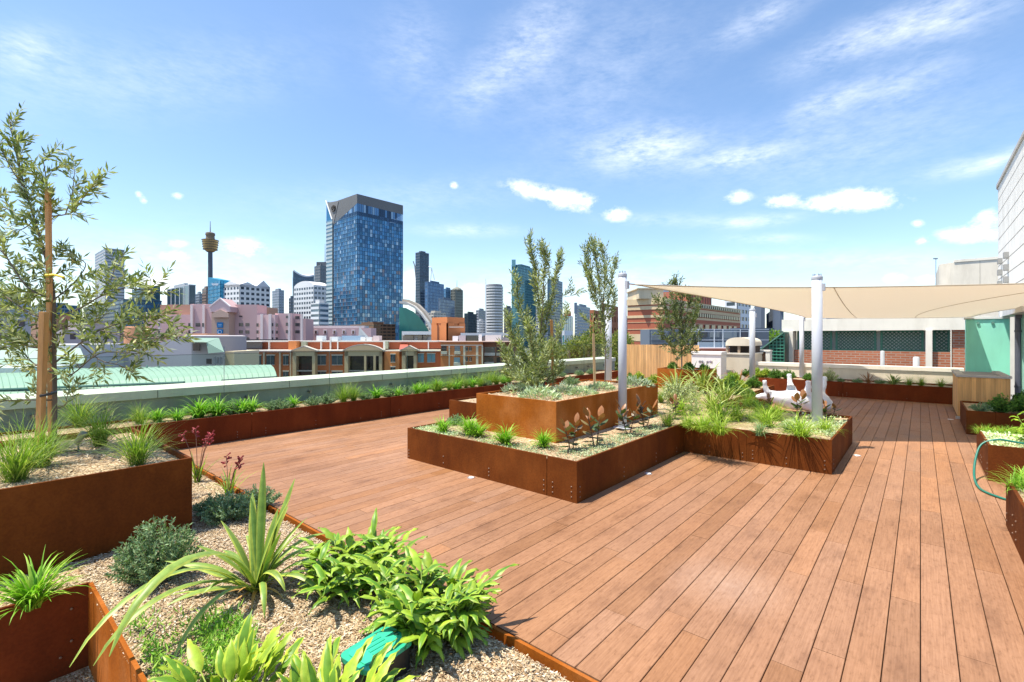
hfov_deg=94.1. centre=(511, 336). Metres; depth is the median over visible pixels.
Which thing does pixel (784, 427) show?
grass clump
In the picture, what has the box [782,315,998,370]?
brick building
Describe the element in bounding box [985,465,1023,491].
fine ground plant
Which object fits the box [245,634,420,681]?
broad leaf plant
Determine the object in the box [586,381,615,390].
silver mound
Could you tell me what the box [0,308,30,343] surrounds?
grey terrace
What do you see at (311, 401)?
shrub
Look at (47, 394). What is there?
tree tie
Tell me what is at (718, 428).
grass clump
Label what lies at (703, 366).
leafy bush
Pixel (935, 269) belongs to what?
antenna mast
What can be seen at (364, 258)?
glass hotel
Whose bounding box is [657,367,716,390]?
planter
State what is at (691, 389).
silver shrub
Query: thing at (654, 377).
leafy bush
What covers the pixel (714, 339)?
louvred building
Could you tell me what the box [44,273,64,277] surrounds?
yellow tie
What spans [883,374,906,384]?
flax
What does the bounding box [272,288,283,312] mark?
slim grey tower
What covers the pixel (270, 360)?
window
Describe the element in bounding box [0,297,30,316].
pale office
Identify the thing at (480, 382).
grass clump
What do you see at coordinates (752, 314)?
sail post
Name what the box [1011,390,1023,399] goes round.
leafy bush
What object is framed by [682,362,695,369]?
leafy bush
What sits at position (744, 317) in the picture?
white balcony tower
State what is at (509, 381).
grass clump
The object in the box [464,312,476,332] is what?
charcoal tower
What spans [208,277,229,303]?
blue office
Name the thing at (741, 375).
flax
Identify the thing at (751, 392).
leafy bush
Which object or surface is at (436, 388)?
grass clump
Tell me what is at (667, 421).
grass clump
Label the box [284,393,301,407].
strappy clump
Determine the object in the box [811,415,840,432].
grass clump
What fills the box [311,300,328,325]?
striped block
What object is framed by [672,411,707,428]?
grass clump
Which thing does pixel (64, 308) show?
tinted office
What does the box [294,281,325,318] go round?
striped hotel
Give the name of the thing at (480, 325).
white slab
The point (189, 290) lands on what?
building
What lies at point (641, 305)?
striped brick building
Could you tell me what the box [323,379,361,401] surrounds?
grass clump
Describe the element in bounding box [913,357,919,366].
vent pipe
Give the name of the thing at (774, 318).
angled fin tower
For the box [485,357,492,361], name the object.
window
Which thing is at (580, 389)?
silver mound
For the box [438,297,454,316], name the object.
framed tower
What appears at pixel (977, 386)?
timber counter
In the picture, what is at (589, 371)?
shrub
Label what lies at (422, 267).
tall dark tower
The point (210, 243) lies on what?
observation tower
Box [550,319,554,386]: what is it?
tree stake
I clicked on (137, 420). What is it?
grass clump
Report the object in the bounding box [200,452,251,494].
kangaroo paw
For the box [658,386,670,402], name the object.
grass clump
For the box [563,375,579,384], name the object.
shrub
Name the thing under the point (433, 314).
terraced block
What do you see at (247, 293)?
notched hotel
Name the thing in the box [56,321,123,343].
mauve block
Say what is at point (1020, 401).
leafy bush
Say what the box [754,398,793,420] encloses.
grass clump
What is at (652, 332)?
window
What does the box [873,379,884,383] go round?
shrub
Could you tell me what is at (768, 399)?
rubber plant
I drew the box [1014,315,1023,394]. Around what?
mint pillar
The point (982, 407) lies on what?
shrub
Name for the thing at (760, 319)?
slot window tower
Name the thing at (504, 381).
strappy clump
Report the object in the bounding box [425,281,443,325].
broad blue tower
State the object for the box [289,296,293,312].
shadow office
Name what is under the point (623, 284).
sail post
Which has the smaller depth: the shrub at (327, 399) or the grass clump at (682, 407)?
the grass clump at (682, 407)
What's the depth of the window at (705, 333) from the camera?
41.90 m
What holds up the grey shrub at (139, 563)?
on the mulch bed
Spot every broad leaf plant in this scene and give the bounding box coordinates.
[147,609,305,681]
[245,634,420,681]
[285,508,427,614]
[353,545,518,669]
[1007,411,1023,442]
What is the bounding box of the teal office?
[132,286,159,300]
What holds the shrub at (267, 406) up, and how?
on the parapet planter at (262, 421)
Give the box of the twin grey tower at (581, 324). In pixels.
[574,303,589,343]
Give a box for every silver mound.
[500,380,533,393]
[517,382,562,399]
[549,381,580,394]
[564,385,598,395]
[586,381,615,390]
[627,375,654,387]
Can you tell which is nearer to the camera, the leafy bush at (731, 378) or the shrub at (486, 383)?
the leafy bush at (731, 378)
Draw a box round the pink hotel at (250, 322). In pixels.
[146,298,375,341]
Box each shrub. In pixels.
[104,514,204,585]
[192,492,232,516]
[195,488,257,525]
[222,398,243,413]
[235,483,282,509]
[263,399,280,409]
[271,397,293,408]
[303,394,323,405]
[319,392,338,403]
[358,391,373,399]
[382,385,396,396]
[395,385,415,394]
[446,413,463,424]
[482,378,491,385]
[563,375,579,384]
[574,370,584,374]
[586,368,596,373]
[661,375,693,403]
[681,378,703,401]
[685,398,702,414]
[823,367,838,380]
[851,378,862,382]
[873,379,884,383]
[968,401,993,411]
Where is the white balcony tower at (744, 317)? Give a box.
[725,301,750,327]
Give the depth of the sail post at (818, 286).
6.65 m
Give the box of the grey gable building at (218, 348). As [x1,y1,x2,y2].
[124,333,258,366]
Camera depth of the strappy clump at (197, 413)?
7.21 m
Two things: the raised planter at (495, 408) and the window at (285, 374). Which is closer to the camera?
the raised planter at (495, 408)
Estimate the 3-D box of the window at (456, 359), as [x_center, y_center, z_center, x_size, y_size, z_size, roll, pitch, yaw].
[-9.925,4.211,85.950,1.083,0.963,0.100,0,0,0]
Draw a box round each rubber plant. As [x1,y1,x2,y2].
[557,413,581,449]
[580,405,609,446]
[615,399,640,434]
[636,394,656,428]
[667,394,682,418]
[764,393,773,407]
[784,389,810,419]
[823,400,841,419]
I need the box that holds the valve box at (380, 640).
[341,626,411,681]
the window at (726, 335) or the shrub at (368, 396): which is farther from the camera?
the window at (726, 335)
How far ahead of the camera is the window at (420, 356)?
87.91 m
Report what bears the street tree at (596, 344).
on the ground
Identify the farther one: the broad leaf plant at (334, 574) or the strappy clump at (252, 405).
the strappy clump at (252, 405)
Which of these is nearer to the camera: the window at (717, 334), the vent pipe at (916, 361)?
the vent pipe at (916, 361)
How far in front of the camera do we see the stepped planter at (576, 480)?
5.71 m
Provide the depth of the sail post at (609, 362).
11.33 m
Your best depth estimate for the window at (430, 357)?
87.91 m
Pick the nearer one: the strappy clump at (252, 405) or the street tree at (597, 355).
the strappy clump at (252, 405)
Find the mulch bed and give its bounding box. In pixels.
[0,472,569,681]
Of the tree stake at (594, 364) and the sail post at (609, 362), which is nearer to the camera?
the tree stake at (594, 364)
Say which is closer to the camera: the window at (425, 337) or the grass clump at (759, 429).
the grass clump at (759, 429)
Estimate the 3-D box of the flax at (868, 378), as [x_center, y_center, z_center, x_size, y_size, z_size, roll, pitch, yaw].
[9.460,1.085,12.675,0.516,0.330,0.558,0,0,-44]
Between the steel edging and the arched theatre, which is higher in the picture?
the arched theatre
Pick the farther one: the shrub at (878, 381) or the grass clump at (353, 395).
the shrub at (878, 381)
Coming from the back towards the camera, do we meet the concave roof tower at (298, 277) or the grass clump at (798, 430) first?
the concave roof tower at (298, 277)
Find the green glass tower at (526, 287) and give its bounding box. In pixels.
[511,260,535,347]
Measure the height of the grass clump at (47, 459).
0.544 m
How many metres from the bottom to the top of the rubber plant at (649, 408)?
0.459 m
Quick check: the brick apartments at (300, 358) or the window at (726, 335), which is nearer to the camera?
the window at (726, 335)
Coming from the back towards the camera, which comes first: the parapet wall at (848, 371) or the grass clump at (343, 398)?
the parapet wall at (848, 371)
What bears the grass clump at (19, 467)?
on the tree planter at (83, 501)
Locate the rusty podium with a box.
[350,322,395,340]
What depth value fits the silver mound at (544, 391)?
6.02 m
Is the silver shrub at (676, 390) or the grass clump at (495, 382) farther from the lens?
the grass clump at (495, 382)
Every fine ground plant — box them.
[971,423,1013,433]
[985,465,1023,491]
[995,426,1021,436]
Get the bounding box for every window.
[193,343,199,350]
[206,359,211,363]
[266,356,274,364]
[283,356,288,364]
[283,372,288,376]
[318,356,325,364]
[332,356,342,364]
[391,355,394,362]
[403,335,413,340]
[418,354,423,362]
[423,335,427,340]
[427,354,434,362]
[454,357,459,362]
[485,347,494,352]
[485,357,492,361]
[651,332,667,337]
[669,332,691,338]
[699,332,707,336]
[710,332,719,336]
[723,332,736,338]
[741,332,747,336]
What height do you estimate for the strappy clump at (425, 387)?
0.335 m
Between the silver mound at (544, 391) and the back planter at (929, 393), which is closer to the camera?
the silver mound at (544, 391)
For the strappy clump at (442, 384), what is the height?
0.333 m
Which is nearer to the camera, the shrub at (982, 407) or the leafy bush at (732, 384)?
the shrub at (982, 407)
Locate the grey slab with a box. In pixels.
[504,306,511,336]
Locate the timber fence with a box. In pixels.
[627,344,698,377]
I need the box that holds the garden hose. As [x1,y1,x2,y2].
[973,439,1023,499]
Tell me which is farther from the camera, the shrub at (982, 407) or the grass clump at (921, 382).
the grass clump at (921, 382)
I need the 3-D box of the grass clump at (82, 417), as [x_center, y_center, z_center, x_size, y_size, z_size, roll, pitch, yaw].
[-5.020,0.802,5.539,0.899,0.513,0.837,0,0,-22]
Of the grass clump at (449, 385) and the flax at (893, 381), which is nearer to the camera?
the grass clump at (449, 385)
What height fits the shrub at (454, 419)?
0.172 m
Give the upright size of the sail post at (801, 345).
1.952 m
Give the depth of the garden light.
4.35 m
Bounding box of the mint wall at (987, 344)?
[963,317,1009,374]
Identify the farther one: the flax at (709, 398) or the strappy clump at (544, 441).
the flax at (709, 398)
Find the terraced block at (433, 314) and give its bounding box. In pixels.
[426,311,445,330]
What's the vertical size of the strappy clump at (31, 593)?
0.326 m
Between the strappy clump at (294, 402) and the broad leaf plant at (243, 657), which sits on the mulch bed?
the broad leaf plant at (243, 657)
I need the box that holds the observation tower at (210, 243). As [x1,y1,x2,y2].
[201,221,218,277]
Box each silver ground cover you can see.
[413,424,462,437]
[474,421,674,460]
[775,412,847,437]
[983,430,1023,447]
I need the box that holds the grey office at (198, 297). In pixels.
[196,292,201,303]
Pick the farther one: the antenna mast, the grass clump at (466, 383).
the antenna mast
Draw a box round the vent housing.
[725,337,762,382]
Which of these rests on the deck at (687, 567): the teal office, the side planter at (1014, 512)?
the side planter at (1014, 512)
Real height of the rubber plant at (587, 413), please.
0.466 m
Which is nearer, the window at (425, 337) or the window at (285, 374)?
the window at (285, 374)
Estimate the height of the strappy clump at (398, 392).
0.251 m
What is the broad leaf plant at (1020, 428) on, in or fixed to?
on the side planter at (992, 458)
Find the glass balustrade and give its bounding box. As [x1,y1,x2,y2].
[0,344,604,429]
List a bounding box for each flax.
[70,462,346,665]
[646,368,703,394]
[677,361,711,382]
[678,360,727,393]
[688,372,752,406]
[688,383,740,409]
[724,370,748,380]
[859,371,876,382]
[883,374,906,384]
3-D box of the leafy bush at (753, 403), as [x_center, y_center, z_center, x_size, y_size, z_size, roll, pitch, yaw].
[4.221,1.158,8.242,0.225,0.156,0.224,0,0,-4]
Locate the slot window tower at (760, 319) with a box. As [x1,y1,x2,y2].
[754,306,764,327]
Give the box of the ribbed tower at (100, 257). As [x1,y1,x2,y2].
[95,248,124,302]
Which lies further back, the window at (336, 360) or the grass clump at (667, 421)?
the window at (336, 360)
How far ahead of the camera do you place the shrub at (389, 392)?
9.79 m
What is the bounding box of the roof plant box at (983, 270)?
[936,256,1014,398]
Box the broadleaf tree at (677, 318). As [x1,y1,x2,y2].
[651,272,704,368]
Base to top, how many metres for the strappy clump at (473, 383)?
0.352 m
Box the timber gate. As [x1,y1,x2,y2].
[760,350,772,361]
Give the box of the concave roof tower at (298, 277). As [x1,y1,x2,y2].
[293,270,313,297]
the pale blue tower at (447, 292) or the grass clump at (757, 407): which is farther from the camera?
the pale blue tower at (447, 292)
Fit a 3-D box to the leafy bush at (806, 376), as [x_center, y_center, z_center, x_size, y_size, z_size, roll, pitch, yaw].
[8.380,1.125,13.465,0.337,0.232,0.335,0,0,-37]
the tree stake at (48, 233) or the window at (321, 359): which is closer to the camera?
the tree stake at (48, 233)
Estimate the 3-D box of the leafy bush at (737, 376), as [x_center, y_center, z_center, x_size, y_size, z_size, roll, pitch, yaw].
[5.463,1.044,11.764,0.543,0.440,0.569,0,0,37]
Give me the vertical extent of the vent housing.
2.578 m
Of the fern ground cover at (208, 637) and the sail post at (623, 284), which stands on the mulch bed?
the fern ground cover at (208, 637)
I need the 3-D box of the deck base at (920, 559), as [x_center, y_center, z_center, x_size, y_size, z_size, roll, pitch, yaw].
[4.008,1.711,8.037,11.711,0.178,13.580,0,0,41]
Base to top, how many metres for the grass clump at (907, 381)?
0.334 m
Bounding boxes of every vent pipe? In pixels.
[880,351,884,364]
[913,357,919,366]
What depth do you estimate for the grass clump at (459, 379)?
11.33 m
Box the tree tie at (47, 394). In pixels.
[39,391,57,396]
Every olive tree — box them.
[0,99,199,451]
[495,227,587,387]
[577,233,620,383]
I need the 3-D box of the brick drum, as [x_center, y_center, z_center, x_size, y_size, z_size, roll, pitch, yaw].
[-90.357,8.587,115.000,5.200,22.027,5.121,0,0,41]
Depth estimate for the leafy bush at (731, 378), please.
11.28 m
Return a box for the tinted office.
[32,303,79,321]
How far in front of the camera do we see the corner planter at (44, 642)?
2.87 m
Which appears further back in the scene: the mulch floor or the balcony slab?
the balcony slab
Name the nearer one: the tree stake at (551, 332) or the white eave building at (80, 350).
the tree stake at (551, 332)
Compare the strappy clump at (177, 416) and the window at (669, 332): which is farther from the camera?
the window at (669, 332)
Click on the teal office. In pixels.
(157, 296)
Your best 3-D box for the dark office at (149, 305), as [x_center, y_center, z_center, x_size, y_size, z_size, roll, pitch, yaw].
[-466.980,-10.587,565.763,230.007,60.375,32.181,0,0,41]
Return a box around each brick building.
[627,288,740,357]
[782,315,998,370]
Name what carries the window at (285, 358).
in the brick apartments at (300, 358)
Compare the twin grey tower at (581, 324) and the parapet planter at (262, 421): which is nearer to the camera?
the parapet planter at (262, 421)
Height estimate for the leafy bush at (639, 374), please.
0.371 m
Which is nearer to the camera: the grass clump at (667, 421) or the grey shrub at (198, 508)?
the grey shrub at (198, 508)
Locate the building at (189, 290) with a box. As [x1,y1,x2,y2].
[167,283,195,304]
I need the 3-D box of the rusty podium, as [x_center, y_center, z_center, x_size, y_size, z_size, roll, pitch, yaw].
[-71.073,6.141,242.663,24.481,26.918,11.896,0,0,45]
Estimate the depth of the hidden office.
762.08 m
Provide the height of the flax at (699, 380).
0.784 m
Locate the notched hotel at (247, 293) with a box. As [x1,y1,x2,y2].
[222,280,269,306]
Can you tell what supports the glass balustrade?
attached to the parapet wall at (177, 396)
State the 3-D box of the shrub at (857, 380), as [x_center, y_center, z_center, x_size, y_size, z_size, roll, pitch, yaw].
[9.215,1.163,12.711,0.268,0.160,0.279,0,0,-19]
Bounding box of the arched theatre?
[399,299,431,340]
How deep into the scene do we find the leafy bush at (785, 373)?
13.80 m
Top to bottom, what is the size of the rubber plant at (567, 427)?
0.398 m
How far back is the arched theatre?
230.00 m
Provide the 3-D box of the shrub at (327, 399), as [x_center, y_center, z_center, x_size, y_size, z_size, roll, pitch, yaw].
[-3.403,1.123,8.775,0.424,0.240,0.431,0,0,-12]
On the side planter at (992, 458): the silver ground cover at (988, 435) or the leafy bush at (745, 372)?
the silver ground cover at (988, 435)
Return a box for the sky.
[0,0,1023,336]
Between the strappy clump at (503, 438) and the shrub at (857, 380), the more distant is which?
the shrub at (857, 380)
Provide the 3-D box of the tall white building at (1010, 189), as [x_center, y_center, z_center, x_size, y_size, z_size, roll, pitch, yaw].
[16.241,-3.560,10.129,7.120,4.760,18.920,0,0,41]
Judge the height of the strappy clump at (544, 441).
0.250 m
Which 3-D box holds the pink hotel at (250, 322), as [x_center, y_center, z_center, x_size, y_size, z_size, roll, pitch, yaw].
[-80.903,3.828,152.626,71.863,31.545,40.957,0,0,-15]
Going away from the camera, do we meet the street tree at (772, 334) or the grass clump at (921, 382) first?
the grass clump at (921, 382)
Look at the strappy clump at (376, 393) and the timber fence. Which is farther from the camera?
the timber fence
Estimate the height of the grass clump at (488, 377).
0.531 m
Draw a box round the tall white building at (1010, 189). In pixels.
[996,130,1023,283]
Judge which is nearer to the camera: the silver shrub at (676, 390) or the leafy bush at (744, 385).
the silver shrub at (676, 390)
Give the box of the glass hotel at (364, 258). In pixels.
[325,194,402,340]
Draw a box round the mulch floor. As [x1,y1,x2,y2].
[49,666,94,681]
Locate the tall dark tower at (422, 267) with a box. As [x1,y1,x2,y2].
[415,251,428,323]
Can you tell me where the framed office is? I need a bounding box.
[562,311,572,346]
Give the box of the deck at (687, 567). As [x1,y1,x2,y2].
[177,396,1023,681]
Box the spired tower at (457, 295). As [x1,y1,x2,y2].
[451,287,462,317]
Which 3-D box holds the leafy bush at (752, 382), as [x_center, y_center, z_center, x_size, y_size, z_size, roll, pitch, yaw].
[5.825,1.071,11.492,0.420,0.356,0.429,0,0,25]
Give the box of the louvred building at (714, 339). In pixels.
[640,328,773,372]
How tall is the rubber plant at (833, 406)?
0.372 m
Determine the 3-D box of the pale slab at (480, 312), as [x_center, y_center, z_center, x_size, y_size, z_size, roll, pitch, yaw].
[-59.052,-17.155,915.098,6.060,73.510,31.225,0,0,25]
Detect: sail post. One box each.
[605,307,611,380]
[613,271,631,429]
[749,308,756,376]
[799,316,804,376]
[811,273,828,424]
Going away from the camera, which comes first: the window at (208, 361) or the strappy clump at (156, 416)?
the strappy clump at (156, 416)
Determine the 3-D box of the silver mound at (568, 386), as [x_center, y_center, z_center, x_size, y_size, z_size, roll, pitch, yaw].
[0.724,0.695,6.585,0.510,0.196,0.533,0,0,-23]
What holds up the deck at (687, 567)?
on the deck base at (920, 559)
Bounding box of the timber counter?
[951,370,1011,418]
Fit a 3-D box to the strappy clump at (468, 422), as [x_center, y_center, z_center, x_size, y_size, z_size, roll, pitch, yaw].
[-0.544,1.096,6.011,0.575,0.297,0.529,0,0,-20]
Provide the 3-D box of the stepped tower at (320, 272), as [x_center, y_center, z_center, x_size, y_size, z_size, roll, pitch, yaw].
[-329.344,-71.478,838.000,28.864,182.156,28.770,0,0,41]
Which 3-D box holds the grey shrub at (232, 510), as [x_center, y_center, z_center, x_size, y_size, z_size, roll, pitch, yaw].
[-2.474,1.469,4.180,0.514,0.290,0.522,0,0,21]
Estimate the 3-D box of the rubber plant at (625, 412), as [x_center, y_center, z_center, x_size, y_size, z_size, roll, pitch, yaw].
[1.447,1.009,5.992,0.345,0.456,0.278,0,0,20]
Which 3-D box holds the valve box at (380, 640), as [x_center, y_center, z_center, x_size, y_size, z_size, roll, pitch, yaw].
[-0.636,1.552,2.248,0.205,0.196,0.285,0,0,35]
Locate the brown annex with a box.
[590,304,617,343]
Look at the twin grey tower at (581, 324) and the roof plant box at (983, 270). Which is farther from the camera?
the twin grey tower at (581, 324)
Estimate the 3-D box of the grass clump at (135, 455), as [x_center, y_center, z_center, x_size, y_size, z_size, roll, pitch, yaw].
[-3.104,0.799,3.932,0.891,0.520,0.901,0,0,28]
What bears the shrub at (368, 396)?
on the parapet planter at (262, 421)
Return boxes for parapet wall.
[0,357,615,432]
[755,362,963,383]
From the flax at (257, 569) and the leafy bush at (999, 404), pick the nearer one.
the flax at (257, 569)
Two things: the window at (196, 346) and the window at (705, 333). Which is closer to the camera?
the window at (705, 333)
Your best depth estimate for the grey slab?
902.01 m
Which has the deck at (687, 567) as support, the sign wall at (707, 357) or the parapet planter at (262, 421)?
the parapet planter at (262, 421)
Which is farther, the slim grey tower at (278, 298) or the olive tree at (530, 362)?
the slim grey tower at (278, 298)
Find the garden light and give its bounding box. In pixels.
[61,431,86,451]
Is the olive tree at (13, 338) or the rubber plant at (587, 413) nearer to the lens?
the olive tree at (13, 338)
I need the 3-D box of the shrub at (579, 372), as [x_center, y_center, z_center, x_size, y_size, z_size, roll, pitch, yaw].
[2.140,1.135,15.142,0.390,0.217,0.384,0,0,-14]
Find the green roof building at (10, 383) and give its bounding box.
[0,364,276,394]
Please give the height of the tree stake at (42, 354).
1.323 m
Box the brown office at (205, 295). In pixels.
[202,286,207,303]
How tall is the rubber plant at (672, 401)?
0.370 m
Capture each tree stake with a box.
[35,312,48,444]
[45,189,52,439]
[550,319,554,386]
[592,333,595,383]
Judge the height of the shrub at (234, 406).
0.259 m
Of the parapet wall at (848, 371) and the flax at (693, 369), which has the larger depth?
the parapet wall at (848, 371)
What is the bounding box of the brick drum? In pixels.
[124,326,150,343]
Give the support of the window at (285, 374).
in the brick apartments at (300, 358)
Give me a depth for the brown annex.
146.34 m
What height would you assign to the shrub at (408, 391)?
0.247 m
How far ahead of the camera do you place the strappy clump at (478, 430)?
5.85 m
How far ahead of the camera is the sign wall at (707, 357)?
15.02 m
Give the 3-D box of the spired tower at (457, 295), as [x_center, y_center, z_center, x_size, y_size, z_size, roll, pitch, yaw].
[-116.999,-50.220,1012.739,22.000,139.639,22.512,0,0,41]
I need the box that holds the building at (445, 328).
[431,317,464,340]
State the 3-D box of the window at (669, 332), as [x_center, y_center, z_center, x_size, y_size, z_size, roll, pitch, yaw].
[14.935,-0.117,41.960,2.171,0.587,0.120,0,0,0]
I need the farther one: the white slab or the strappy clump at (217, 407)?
the white slab
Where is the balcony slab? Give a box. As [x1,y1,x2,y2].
[998,306,1023,316]
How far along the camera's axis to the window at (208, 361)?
57.81 m
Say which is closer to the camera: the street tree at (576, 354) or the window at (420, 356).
the street tree at (576, 354)
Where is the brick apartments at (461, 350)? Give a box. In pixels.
[437,333,516,366]
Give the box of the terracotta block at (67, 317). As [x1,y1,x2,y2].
[31,315,69,343]
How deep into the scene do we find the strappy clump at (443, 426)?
6.09 m
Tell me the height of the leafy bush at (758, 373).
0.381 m
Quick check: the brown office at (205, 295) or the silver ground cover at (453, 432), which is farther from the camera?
the brown office at (205, 295)
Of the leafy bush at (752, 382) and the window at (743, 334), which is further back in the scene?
the window at (743, 334)
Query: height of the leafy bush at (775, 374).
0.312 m
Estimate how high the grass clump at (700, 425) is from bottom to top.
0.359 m
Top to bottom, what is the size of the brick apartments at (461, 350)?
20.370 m
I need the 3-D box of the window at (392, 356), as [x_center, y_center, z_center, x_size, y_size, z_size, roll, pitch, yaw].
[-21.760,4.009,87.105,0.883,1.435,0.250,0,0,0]
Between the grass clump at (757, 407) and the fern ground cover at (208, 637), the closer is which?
the fern ground cover at (208, 637)
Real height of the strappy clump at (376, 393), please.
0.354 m
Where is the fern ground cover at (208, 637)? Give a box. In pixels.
[121,599,264,681]
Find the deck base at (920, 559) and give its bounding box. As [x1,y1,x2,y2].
[841,402,999,681]
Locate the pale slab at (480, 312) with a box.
[476,308,484,320]
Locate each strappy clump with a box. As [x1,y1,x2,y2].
[0,544,93,623]
[144,407,170,421]
[163,408,191,420]
[177,397,222,417]
[197,393,234,416]
[221,396,257,413]
[233,395,269,411]
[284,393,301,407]
[362,384,391,398]
[390,387,408,395]
[408,383,424,393]
[417,381,432,391]
[425,379,447,390]
[427,414,454,433]
[451,380,464,389]
[453,414,485,435]
[464,419,492,436]
[468,377,477,387]
[483,423,524,446]
[499,376,509,383]
[524,427,560,447]
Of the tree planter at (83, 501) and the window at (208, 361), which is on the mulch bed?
the tree planter at (83, 501)
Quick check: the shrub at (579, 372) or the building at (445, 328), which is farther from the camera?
the building at (445, 328)
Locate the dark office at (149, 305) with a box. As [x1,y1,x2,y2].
[84,299,161,326]
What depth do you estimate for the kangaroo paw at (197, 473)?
5.27 m
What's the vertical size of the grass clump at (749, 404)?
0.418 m
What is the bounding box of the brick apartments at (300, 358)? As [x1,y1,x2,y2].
[247,336,440,376]
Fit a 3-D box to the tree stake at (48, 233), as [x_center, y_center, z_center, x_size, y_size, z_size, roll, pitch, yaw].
[-4.174,-0.103,4.304,0.045,2.410,0.258,0,0,-38]
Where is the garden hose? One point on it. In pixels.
(974, 469)
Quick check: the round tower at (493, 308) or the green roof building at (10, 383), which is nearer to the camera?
the green roof building at (10, 383)
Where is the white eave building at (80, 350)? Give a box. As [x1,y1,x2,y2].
[0,344,132,372]
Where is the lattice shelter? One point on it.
(778, 345)
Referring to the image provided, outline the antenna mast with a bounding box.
[933,258,937,284]
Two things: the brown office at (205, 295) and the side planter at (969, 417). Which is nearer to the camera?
the side planter at (969, 417)
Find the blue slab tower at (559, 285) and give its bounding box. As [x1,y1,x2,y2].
[547,279,562,344]
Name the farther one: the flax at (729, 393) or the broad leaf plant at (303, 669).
the flax at (729, 393)
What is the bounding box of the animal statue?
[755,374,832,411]
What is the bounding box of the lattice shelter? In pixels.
[760,332,788,361]
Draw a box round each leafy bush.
[629,371,645,382]
[648,374,656,383]
[667,361,678,368]
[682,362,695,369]
[699,361,709,369]
[722,372,744,382]
[722,374,740,386]
[724,380,742,394]
[735,380,749,387]
[741,387,755,396]
[742,369,748,377]
[745,374,762,387]
[752,399,761,407]
[755,367,764,377]
[761,368,770,377]
[767,369,783,378]
[780,368,796,378]
[802,373,811,379]
[986,393,1018,412]
[1008,394,1023,412]
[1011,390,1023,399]
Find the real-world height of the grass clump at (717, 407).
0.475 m
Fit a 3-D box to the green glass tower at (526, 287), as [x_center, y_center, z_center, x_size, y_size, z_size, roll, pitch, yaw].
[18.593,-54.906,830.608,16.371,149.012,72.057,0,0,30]
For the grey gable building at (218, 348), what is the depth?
58.34 m
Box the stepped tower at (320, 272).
[314,258,325,283]
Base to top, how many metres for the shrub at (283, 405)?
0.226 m
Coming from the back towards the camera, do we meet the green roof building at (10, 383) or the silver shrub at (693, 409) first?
the green roof building at (10, 383)
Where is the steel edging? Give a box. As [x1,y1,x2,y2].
[192,465,597,681]
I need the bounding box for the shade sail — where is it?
[629,283,1023,317]
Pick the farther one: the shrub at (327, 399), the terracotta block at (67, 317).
the terracotta block at (67, 317)
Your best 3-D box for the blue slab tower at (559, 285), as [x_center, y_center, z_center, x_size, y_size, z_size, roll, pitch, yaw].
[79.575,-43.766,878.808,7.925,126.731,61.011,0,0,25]
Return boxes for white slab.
[477,319,484,340]
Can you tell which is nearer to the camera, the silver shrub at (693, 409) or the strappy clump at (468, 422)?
the strappy clump at (468, 422)
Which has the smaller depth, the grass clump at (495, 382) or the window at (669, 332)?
the grass clump at (495, 382)
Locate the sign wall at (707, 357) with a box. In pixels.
[691,351,726,378]
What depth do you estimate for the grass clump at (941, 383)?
11.59 m
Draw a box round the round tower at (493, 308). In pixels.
[485,279,502,340]
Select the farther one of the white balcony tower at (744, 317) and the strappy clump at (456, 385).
the white balcony tower at (744, 317)
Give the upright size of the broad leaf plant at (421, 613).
0.421 m
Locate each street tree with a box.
[538,333,592,359]
[559,326,617,370]
[591,331,631,368]
[602,330,644,373]
[769,328,781,341]
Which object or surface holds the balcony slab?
on the mint pillar at (1019, 353)
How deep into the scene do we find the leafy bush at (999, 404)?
7.72 m
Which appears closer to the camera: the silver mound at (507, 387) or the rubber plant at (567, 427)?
the rubber plant at (567, 427)
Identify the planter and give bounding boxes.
[0,370,617,449]
[0,427,191,580]
[0,582,146,681]
[407,377,851,503]
[476,379,657,442]
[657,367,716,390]
[756,377,952,403]
[960,400,1023,434]
[977,426,1023,482]
[1006,478,1023,563]
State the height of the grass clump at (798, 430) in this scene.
0.398 m
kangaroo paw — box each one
[178,426,221,482]
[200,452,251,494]
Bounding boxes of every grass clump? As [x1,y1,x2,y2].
[0,401,106,468]
[0,405,85,483]
[46,394,141,446]
[57,391,117,427]
[74,408,202,465]
[122,399,161,423]
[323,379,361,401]
[334,382,365,400]
[420,374,445,391]
[444,377,459,389]
[445,370,473,388]
[463,377,472,387]
[471,367,498,384]
[472,374,487,386]
[487,371,503,384]
[504,371,514,382]
[654,404,681,426]
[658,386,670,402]
[658,395,698,414]
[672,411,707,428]
[679,407,726,433]
[687,394,753,421]
[696,409,744,435]
[714,399,760,420]
[734,389,760,406]
[737,409,759,421]
[740,398,784,419]
[740,403,791,427]
[742,419,776,438]
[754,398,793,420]
[769,407,838,442]
[776,418,793,432]
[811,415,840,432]
[900,375,916,384]
[908,375,932,385]
[932,376,950,386]
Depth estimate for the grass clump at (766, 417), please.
6.53 m
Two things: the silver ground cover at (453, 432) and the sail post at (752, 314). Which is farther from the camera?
the sail post at (752, 314)
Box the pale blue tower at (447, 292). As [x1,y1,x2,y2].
[444,287,450,297]
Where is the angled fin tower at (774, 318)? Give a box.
[766,309,783,336]
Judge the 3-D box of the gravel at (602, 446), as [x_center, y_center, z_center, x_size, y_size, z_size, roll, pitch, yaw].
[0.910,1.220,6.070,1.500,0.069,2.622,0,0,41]
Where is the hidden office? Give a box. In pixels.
[536,306,547,342]

